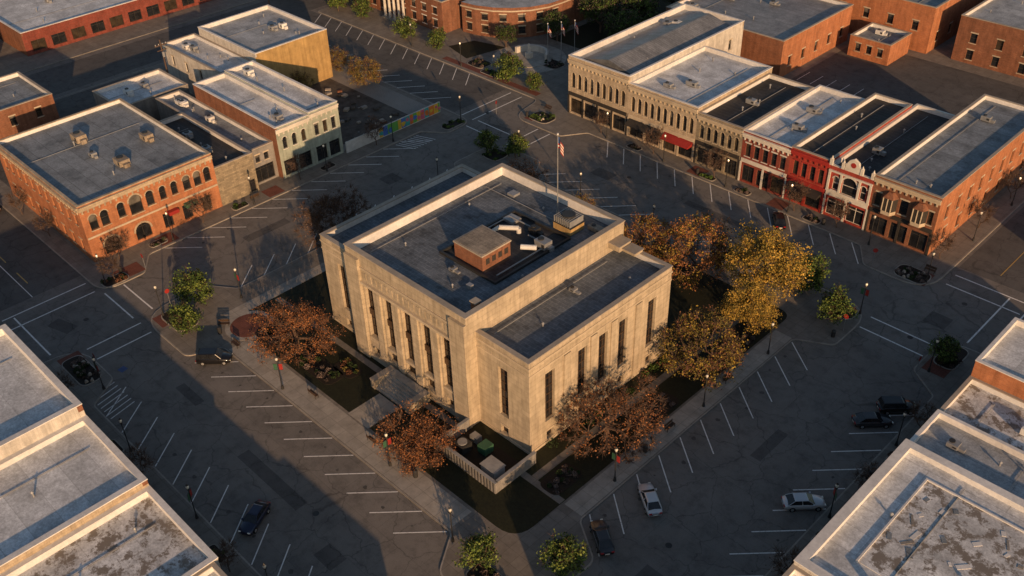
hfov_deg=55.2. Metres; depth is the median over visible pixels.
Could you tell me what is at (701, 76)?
roof
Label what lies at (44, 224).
sapling tree
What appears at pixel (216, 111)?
trim
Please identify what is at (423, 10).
trim
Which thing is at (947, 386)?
southeast pavement
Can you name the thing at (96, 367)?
street lamp
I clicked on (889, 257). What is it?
northeast pavement
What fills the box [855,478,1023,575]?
gravel roof bed
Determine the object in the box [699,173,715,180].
planting bed
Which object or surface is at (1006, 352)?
roof
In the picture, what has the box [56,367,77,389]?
sapling tree
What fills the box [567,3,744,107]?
trim
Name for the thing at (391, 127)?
street lamp
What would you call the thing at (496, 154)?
planting bed
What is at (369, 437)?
park bench
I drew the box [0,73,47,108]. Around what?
roof
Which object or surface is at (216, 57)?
roof
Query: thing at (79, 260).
northwest pavement
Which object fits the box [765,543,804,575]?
sapling tree
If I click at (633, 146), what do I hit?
planting bed
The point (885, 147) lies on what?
roof
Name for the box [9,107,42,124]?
windows
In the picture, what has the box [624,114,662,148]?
shopfront trim
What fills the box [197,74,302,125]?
roof
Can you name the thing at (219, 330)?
trash bin
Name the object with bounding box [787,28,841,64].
windows
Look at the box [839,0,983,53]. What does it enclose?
orange brick warehouse
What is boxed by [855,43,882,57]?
windows
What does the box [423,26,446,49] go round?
green tree
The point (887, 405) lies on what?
parked suv
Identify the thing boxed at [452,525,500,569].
green tree
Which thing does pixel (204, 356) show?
parked suv
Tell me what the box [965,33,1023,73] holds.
windows
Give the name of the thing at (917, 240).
windows
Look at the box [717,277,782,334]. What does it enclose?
budding yellow tree
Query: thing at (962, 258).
northeast pavement kerb
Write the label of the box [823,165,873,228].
walls
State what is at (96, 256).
street lamp
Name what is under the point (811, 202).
windows
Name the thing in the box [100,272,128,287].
planting bed
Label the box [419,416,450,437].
planting bed
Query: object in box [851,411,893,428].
parked car
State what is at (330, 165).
planting bed
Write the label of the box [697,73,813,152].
trim
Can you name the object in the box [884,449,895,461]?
planting bed
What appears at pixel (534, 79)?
green tree
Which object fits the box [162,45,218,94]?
walls
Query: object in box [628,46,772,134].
trim
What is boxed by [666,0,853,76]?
brick building
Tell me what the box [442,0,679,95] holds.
plaza paving
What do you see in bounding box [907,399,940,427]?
sapling tree
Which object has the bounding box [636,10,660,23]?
park tree
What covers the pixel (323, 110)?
trim
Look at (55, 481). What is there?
roof
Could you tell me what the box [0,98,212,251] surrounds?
trim
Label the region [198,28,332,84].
walls
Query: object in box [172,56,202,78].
windows
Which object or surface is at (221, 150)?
roof
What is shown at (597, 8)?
park tree
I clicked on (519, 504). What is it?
lawn
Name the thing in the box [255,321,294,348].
planting bed
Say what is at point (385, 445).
street lamp
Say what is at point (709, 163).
sapling tree
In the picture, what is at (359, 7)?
green tree
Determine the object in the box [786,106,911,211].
walls
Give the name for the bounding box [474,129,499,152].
green tree
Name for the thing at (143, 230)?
windows
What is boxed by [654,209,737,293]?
budding oak tree
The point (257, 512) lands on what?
parked car
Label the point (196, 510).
southwest pavement kerb
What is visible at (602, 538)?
parked car
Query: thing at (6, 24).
trim
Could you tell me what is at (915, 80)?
parking lot
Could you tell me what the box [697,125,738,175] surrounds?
windows
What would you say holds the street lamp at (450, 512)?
on the courthouse pavement at (802, 320)
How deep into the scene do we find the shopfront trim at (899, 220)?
146.97 m
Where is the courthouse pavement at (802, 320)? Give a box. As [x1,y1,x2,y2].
[152,146,860,575]
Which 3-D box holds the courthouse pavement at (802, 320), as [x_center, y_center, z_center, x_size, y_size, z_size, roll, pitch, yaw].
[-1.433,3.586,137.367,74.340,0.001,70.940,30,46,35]
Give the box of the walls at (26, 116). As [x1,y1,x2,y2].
[0,94,59,138]
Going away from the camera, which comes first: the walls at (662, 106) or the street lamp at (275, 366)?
the street lamp at (275, 366)
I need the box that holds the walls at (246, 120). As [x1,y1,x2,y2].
[193,85,315,178]
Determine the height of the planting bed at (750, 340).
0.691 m
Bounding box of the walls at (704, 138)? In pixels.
[695,89,811,178]
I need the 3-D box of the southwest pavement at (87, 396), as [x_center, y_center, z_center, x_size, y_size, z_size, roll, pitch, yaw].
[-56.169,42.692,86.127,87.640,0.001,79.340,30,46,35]
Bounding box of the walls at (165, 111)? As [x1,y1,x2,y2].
[156,100,278,184]
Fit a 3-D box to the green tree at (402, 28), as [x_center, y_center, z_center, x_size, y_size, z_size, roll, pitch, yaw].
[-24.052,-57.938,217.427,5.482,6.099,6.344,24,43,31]
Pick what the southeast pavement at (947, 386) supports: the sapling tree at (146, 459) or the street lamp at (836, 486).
the street lamp at (836, 486)
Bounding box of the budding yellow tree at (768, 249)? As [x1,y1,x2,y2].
[722,218,815,300]
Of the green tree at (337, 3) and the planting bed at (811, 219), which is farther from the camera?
the green tree at (337, 3)
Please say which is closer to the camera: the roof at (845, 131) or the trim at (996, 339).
the trim at (996, 339)
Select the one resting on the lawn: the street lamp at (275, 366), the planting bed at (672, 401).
the planting bed at (672, 401)
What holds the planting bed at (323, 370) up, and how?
on the lawn
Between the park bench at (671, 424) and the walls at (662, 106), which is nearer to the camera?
the park bench at (671, 424)
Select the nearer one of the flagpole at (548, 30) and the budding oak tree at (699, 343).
the budding oak tree at (699, 343)
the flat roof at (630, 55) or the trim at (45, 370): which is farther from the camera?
the flat roof at (630, 55)
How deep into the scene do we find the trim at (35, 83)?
181.86 m
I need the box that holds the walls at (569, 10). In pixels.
[461,0,601,37]
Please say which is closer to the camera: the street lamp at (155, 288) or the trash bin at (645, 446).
the trash bin at (645, 446)
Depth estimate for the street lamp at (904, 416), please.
113.32 m
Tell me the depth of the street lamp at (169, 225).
153.13 m
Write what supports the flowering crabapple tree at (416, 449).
in the planting bed at (441, 421)
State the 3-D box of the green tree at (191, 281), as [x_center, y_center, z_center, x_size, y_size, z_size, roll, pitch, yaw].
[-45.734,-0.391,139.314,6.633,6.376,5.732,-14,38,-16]
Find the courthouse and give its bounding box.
[319,163,672,454]
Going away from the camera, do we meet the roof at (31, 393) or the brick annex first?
the roof at (31, 393)
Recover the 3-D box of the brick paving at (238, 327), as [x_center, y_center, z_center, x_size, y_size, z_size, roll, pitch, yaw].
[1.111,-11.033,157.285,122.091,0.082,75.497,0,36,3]
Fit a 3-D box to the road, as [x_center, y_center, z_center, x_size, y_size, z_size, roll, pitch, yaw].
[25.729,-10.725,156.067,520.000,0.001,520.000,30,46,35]
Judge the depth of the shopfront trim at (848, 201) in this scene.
152.09 m
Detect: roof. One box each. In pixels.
[0,0,130,31]
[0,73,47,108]
[0,100,205,204]
[0,330,72,440]
[0,422,136,559]
[8,492,207,575]
[96,70,182,102]
[159,92,267,149]
[161,114,246,165]
[167,35,248,72]
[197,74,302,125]
[200,568,219,575]
[202,6,321,52]
[228,62,331,110]
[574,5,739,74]
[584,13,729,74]
[634,48,768,105]
[703,75,809,126]
[749,87,860,144]
[790,570,803,575]
[797,95,907,157]
[810,449,1023,575]
[835,106,952,176]
[881,96,1023,195]
[914,414,1023,498]
[943,380,1023,450]
[982,321,1023,378]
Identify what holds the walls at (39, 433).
on the road
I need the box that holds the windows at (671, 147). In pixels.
[630,97,693,157]
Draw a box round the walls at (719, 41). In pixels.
[568,22,743,133]
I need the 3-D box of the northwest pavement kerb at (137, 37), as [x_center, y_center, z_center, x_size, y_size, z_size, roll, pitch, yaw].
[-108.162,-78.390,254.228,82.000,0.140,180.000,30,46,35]
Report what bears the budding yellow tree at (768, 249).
on the lawn
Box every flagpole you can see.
[547,23,550,64]
[556,133,563,213]
[560,21,564,62]
[574,20,577,51]
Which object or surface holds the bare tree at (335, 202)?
on the courthouse pavement at (802, 320)
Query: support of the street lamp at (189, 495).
on the southwest pavement at (87, 396)
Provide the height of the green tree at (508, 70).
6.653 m
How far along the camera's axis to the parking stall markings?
131.08 m
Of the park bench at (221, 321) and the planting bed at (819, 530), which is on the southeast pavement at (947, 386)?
the planting bed at (819, 530)
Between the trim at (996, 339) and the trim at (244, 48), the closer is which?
the trim at (996, 339)
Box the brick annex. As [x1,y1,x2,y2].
[847,22,911,65]
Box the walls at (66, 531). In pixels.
[0,480,148,573]
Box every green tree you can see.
[166,301,203,336]
[168,262,215,305]
[325,0,350,10]
[348,0,374,19]
[391,14,418,39]
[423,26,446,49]
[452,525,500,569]
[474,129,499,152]
[491,51,526,82]
[502,131,530,157]
[525,69,546,90]
[534,529,591,575]
[791,250,830,293]
[816,283,859,325]
[924,331,961,363]
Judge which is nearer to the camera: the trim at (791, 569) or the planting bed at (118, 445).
the trim at (791, 569)
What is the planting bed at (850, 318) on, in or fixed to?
on the courthouse pavement at (802, 320)
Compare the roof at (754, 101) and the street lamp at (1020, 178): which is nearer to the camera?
the street lamp at (1020, 178)
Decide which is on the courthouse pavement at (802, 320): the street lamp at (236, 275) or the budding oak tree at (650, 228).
the street lamp at (236, 275)
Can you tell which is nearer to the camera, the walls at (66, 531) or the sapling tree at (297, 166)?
the walls at (66, 531)
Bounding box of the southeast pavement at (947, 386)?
[767,347,979,575]
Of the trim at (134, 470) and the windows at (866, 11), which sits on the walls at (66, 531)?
the trim at (134, 470)
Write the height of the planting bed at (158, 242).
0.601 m
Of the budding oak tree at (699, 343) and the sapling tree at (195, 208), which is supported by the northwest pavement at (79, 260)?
the sapling tree at (195, 208)
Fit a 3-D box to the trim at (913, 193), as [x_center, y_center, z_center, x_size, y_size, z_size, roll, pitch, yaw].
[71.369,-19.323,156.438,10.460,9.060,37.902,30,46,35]
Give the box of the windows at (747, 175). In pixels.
[741,143,785,193]
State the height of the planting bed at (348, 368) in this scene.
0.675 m
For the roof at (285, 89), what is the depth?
178.25 m
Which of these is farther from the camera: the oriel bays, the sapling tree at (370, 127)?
the sapling tree at (370, 127)
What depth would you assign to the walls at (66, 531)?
98.26 m
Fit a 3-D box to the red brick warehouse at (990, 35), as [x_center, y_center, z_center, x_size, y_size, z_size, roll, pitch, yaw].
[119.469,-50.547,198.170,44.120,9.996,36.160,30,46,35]
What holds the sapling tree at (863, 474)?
on the southeast pavement at (947, 386)
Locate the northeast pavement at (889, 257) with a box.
[319,0,1023,282]
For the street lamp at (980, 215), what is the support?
on the northeast pavement at (889, 257)
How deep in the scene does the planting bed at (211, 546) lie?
104.90 m
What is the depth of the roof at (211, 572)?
94.83 m
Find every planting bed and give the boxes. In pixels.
[62,355,100,385]
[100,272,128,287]
[110,439,123,452]
[148,236,167,247]
[161,307,198,331]
[208,544,226,563]
[231,201,248,210]
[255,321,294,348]
[295,351,342,384]
[320,161,335,170]
[334,357,361,377]
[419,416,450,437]
[441,118,464,129]
[465,562,502,575]
[467,57,491,67]
[480,68,501,78]
[482,149,506,160]
[528,111,555,123]
[540,463,581,494]
[543,59,564,68]
[626,143,641,150]
[626,392,678,430]
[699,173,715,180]
[709,330,755,363]
[733,187,751,195]
[802,213,821,223]
[810,527,823,541]
[836,305,858,319]
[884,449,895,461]
[893,264,930,284]
[933,345,968,369]
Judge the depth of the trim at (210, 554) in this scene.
97.99 m
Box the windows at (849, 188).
[825,176,866,225]
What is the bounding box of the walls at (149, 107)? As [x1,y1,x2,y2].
[93,85,189,120]
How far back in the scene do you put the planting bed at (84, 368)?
129.36 m
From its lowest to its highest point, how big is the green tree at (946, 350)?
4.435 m
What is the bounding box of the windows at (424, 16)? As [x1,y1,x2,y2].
[373,0,437,26]
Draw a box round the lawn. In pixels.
[249,237,786,533]
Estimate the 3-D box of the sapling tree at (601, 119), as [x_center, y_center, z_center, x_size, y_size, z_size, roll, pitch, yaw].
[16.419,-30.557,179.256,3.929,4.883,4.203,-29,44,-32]
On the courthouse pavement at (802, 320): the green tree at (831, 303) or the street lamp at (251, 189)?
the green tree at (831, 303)
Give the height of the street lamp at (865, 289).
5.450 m
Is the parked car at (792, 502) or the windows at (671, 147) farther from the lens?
the windows at (671, 147)
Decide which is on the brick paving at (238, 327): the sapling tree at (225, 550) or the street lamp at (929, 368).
the street lamp at (929, 368)
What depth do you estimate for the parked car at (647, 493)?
107.76 m
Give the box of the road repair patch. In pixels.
[48,123,952,575]
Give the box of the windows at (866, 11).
[863,8,950,39]
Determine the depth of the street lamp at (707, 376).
119.42 m
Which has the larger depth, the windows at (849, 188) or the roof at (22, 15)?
the roof at (22, 15)
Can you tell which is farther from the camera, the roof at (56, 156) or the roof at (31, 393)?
the roof at (56, 156)
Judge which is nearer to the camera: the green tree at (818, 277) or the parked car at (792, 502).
the parked car at (792, 502)
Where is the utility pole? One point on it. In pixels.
(163, 52)
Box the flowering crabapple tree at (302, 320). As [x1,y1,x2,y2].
[242,297,346,366]
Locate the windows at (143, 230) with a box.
[16,167,211,252]
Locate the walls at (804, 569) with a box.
[794,561,815,575]
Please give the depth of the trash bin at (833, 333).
130.94 m
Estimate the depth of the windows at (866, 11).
208.32 m
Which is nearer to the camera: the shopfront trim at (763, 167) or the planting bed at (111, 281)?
the planting bed at (111, 281)
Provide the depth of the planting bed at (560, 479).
111.87 m
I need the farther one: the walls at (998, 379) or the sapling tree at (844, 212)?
the sapling tree at (844, 212)
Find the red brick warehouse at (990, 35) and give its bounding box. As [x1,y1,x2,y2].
[951,0,1023,78]
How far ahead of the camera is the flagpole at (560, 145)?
123.64 m
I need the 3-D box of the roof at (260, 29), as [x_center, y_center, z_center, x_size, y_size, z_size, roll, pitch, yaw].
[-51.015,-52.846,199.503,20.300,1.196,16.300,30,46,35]
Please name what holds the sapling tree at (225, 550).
on the southwest pavement at (87, 396)
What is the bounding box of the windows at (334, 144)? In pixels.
[314,116,339,160]
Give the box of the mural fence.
[345,101,440,152]
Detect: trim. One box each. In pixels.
[0,0,135,33]
[0,71,51,126]
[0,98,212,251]
[0,324,81,446]
[0,415,147,566]
[0,485,217,575]
[92,68,187,104]
[155,89,272,163]
[159,112,251,168]
[161,33,251,79]
[192,72,309,149]
[193,561,226,575]
[198,4,325,53]
[224,60,337,136]
[374,0,447,27]
[460,0,569,34]
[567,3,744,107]
[568,91,626,134]
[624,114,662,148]
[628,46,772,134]
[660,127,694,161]
[693,140,739,179]
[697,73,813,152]
[737,157,786,197]
[742,84,863,170]
[782,563,810,575]
[783,175,823,212]
[790,93,912,185]
[794,438,1023,575]
[821,190,867,230]
[830,103,954,202]
[864,206,931,255]
[873,94,1023,239]
[910,409,1023,454]
[939,375,1023,410]
[975,317,1023,382]
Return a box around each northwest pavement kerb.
[0,62,466,288]
[22,0,255,73]
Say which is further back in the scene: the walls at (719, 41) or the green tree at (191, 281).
the walls at (719, 41)
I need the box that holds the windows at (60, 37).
[31,0,201,50]
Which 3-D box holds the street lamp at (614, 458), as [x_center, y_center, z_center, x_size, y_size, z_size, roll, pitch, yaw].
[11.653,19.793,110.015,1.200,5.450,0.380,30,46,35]
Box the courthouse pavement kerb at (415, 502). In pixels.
[151,146,861,575]
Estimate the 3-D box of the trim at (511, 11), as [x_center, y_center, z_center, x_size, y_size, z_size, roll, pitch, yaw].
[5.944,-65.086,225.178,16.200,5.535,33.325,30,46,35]
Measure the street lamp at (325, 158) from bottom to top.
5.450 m
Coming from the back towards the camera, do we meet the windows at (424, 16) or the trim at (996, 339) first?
the windows at (424, 16)
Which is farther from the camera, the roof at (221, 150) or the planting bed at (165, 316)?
the roof at (221, 150)
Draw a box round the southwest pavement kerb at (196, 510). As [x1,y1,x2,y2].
[43,353,260,575]
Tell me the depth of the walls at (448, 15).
222.37 m
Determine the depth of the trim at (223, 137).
167.37 m
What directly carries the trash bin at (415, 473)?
on the walkway
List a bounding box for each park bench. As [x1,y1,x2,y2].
[218,319,229,325]
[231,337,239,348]
[307,388,318,398]
[366,435,377,444]
[664,419,675,432]
[722,371,732,383]
[924,264,936,271]
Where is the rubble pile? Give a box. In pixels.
[314,88,398,132]
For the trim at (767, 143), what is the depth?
159.63 m
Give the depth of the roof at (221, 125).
174.63 m
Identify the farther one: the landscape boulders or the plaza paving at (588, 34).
the plaza paving at (588, 34)
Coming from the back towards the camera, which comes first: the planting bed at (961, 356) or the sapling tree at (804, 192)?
the sapling tree at (804, 192)
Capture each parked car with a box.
[238,499,270,535]
[589,519,614,555]
[637,482,662,516]
[772,211,785,228]
[781,492,825,511]
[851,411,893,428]
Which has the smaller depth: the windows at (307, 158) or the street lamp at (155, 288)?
the street lamp at (155, 288)
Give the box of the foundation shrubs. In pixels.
[546,356,670,447]
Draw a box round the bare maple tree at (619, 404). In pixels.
[552,372,670,467]
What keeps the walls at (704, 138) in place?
on the northeast pavement at (889, 257)
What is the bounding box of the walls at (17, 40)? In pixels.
[0,0,211,55]
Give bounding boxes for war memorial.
[509,43,551,67]
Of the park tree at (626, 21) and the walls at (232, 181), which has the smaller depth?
the walls at (232, 181)
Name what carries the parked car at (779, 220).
on the road
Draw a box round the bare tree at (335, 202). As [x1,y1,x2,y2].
[292,184,372,254]
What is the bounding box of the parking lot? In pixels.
[0,46,1023,187]
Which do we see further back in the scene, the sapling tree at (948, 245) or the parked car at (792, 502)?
the sapling tree at (948, 245)
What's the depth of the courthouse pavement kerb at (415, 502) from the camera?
121.35 m
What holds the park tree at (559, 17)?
on the plaza paving at (588, 34)
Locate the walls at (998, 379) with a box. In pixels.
[971,361,1023,399]
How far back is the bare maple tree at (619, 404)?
113.81 m
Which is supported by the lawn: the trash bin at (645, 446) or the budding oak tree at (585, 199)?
the budding oak tree at (585, 199)
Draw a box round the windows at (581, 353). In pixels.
[340,265,653,434]
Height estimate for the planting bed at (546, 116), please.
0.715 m
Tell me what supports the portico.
on the northeast pavement at (889, 257)
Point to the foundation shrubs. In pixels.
(646, 372)
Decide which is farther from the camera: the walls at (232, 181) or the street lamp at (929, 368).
the walls at (232, 181)
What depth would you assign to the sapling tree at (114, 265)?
144.64 m
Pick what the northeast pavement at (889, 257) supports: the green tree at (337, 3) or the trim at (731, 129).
the green tree at (337, 3)
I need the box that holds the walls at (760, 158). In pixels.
[739,131,791,196]
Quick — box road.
[0,0,1023,575]
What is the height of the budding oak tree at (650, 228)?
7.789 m
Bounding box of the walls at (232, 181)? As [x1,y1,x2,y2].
[214,154,258,205]
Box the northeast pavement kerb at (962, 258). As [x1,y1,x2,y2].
[318,7,1023,284]
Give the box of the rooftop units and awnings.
[69,130,216,239]
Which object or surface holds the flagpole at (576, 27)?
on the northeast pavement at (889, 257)
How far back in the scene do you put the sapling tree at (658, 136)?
171.76 m
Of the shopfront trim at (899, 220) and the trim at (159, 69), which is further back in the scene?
the trim at (159, 69)
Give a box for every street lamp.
[92,356,105,389]
[95,253,106,283]
[119,418,131,451]
[153,285,163,315]
[165,211,173,240]
[185,484,198,518]
[233,267,242,297]
[248,175,254,203]
[262,563,267,575]
[273,356,283,389]
[322,144,327,171]
[383,432,391,466]
[389,114,393,141]
[447,507,454,541]
[612,447,619,481]
[702,373,709,406]
[724,158,729,186]
[766,321,775,354]
[787,183,792,212]
[827,483,838,517]
[858,282,869,313]
[867,214,875,244]
[894,411,906,445]
[925,251,934,282]
[927,338,939,371]
[972,210,982,240]
[1010,176,1021,205]
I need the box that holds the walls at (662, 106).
[628,68,771,160]
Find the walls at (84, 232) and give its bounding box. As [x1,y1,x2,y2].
[0,151,222,261]
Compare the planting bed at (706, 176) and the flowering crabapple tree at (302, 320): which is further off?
the planting bed at (706, 176)
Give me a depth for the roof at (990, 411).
110.90 m
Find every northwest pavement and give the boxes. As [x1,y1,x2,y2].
[0,0,252,76]
[0,61,465,286]
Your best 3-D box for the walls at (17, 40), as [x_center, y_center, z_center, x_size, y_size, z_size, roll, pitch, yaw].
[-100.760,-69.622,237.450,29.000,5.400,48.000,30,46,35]
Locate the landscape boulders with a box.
[72,114,925,382]
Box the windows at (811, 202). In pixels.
[788,160,823,208]
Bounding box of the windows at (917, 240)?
[868,143,1022,250]
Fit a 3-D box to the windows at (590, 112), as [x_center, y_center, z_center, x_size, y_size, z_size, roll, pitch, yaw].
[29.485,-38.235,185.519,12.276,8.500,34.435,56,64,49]
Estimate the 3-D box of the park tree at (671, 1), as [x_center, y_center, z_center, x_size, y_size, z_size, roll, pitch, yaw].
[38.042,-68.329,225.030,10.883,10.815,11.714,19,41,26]
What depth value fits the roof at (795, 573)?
92.18 m
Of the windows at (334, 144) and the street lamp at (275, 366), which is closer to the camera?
the street lamp at (275, 366)
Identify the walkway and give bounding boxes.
[223,262,790,527]
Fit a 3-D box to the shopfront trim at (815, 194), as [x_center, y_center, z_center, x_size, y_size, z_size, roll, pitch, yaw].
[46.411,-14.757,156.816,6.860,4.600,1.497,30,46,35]
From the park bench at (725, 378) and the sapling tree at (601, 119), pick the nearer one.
the park bench at (725, 378)
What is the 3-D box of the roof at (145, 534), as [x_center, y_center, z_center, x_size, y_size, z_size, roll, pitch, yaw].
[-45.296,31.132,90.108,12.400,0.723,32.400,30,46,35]
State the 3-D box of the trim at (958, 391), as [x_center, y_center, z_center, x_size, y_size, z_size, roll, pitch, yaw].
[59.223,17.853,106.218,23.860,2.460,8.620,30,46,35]
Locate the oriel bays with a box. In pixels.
[878,191,928,229]
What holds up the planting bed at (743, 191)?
on the northeast pavement at (889, 257)
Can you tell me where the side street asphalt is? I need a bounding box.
[0,0,1023,310]
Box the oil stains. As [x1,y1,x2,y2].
[119,146,863,573]
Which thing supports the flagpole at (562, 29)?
on the plaza paving at (588, 34)
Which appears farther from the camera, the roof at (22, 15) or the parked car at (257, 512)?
the roof at (22, 15)
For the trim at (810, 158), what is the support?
attached to the walls at (808, 170)
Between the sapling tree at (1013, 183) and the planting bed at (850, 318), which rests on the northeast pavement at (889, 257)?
the sapling tree at (1013, 183)
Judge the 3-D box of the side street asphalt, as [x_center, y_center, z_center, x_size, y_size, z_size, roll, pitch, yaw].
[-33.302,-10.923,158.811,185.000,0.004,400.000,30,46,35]
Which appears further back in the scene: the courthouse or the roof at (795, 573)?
the courthouse
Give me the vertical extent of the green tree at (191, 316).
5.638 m
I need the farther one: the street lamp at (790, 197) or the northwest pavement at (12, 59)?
the northwest pavement at (12, 59)
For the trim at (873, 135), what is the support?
attached to the walls at (852, 175)
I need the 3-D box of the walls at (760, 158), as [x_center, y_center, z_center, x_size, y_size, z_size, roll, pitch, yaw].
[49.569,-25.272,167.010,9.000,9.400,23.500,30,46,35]
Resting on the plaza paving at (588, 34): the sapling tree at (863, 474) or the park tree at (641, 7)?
the park tree at (641, 7)
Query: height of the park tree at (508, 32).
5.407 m
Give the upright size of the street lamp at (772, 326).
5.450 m
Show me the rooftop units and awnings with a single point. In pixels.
(80, 137)
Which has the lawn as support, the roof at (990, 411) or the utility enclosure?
the utility enclosure
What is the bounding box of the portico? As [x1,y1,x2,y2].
[382,0,404,22]
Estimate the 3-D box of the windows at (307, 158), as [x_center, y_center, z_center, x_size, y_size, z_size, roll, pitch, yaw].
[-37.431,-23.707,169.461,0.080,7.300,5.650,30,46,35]
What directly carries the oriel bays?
attached to the walls at (939, 222)
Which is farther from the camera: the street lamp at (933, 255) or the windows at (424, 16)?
the windows at (424, 16)
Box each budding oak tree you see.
[289,69,314,87]
[329,45,352,71]
[346,56,382,86]
[571,192,598,205]
[624,211,683,258]
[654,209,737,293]
[654,304,750,392]
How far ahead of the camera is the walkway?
120.56 m
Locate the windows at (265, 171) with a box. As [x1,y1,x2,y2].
[255,151,274,181]
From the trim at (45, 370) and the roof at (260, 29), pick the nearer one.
the trim at (45, 370)
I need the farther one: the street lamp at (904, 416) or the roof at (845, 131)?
the roof at (845, 131)
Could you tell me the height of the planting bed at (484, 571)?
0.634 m
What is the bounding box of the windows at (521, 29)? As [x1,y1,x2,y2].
[466,8,557,32]
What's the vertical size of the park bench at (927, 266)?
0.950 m
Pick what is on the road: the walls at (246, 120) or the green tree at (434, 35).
the walls at (246, 120)
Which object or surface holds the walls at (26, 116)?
on the road
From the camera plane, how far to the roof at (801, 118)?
165.38 m
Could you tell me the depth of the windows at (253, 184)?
165.91 m
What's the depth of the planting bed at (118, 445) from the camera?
118.03 m
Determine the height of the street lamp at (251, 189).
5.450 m
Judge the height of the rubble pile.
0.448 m
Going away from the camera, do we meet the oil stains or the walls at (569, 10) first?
the oil stains
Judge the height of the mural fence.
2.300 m
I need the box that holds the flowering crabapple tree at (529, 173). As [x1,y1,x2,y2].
[507,156,551,184]
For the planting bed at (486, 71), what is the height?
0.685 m
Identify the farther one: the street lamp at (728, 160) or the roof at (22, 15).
the roof at (22, 15)
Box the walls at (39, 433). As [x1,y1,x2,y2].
[0,405,85,459]
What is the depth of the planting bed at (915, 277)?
142.15 m
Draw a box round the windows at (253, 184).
[249,179,256,190]
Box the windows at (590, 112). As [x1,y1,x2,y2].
[571,40,730,131]
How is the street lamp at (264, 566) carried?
on the southwest pavement at (87, 396)
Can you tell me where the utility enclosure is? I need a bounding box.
[436,417,536,493]
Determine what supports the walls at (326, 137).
on the road
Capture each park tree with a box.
[493,23,518,46]
[540,10,572,40]
[576,0,620,32]
[602,7,642,35]
[614,0,659,20]
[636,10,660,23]
[662,0,677,4]
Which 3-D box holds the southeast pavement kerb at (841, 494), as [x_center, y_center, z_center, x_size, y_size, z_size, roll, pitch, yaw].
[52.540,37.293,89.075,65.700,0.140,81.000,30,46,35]
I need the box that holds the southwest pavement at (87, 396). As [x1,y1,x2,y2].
[44,354,258,575]
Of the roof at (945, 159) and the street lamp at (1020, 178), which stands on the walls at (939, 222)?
the roof at (945, 159)
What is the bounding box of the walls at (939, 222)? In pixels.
[866,132,1023,254]
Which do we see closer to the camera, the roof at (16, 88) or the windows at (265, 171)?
the windows at (265, 171)
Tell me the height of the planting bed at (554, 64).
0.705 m
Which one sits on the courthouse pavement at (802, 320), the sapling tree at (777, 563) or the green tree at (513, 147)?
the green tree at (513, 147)
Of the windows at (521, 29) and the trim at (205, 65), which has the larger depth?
the windows at (521, 29)
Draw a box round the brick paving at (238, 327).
[57,117,950,377]
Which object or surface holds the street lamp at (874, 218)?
on the northeast pavement at (889, 257)
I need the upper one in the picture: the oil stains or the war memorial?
the war memorial
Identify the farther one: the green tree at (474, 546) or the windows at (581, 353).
the windows at (581, 353)
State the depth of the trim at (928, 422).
107.14 m
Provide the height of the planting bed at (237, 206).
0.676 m
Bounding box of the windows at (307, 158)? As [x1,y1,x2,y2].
[282,129,311,174]
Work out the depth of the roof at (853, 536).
97.70 m
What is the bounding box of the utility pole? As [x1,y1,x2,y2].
[154,39,167,72]
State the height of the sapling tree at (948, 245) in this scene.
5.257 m
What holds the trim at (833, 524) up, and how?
attached to the walls at (804, 569)
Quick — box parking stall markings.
[0,14,1023,575]
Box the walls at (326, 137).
[225,72,343,164]
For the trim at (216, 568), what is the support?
attached to the walls
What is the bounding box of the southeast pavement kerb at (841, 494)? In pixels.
[764,346,980,575]
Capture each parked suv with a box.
[195,348,232,365]
[876,396,916,414]
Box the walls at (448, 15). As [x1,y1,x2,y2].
[361,0,464,32]
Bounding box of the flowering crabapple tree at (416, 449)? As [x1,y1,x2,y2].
[370,398,464,477]
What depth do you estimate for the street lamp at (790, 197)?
155.61 m
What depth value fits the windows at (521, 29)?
218.06 m
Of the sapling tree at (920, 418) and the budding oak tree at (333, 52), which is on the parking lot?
the budding oak tree at (333, 52)
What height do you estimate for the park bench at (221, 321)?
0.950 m
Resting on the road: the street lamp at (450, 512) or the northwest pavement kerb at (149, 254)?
the northwest pavement kerb at (149, 254)
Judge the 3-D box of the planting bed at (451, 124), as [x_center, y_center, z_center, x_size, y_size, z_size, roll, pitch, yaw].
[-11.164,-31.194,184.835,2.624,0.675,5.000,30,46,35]
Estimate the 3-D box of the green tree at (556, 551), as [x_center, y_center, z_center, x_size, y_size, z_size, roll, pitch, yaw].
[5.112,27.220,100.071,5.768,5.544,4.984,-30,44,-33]
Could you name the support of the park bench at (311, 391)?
on the walkway
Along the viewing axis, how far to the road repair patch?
116.63 m
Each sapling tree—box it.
[3,187,26,214]
[30,211,54,235]
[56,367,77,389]
[94,252,120,278]
[99,232,131,259]
[125,438,157,474]
[186,194,216,222]
[211,533,242,571]
[283,152,307,179]
[362,115,386,144]
[591,110,610,132]
[639,125,666,153]
[702,147,727,177]
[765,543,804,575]
[781,179,812,210]
[822,196,851,227]
[849,460,878,487]
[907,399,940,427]
[927,230,955,258]
[972,196,998,227]
[1002,170,1023,198]
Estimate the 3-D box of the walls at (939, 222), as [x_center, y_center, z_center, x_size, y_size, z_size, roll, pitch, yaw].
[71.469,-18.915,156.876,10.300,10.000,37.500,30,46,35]
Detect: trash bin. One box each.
[217,326,221,333]
[412,469,417,477]
[643,444,647,452]
[831,329,835,337]

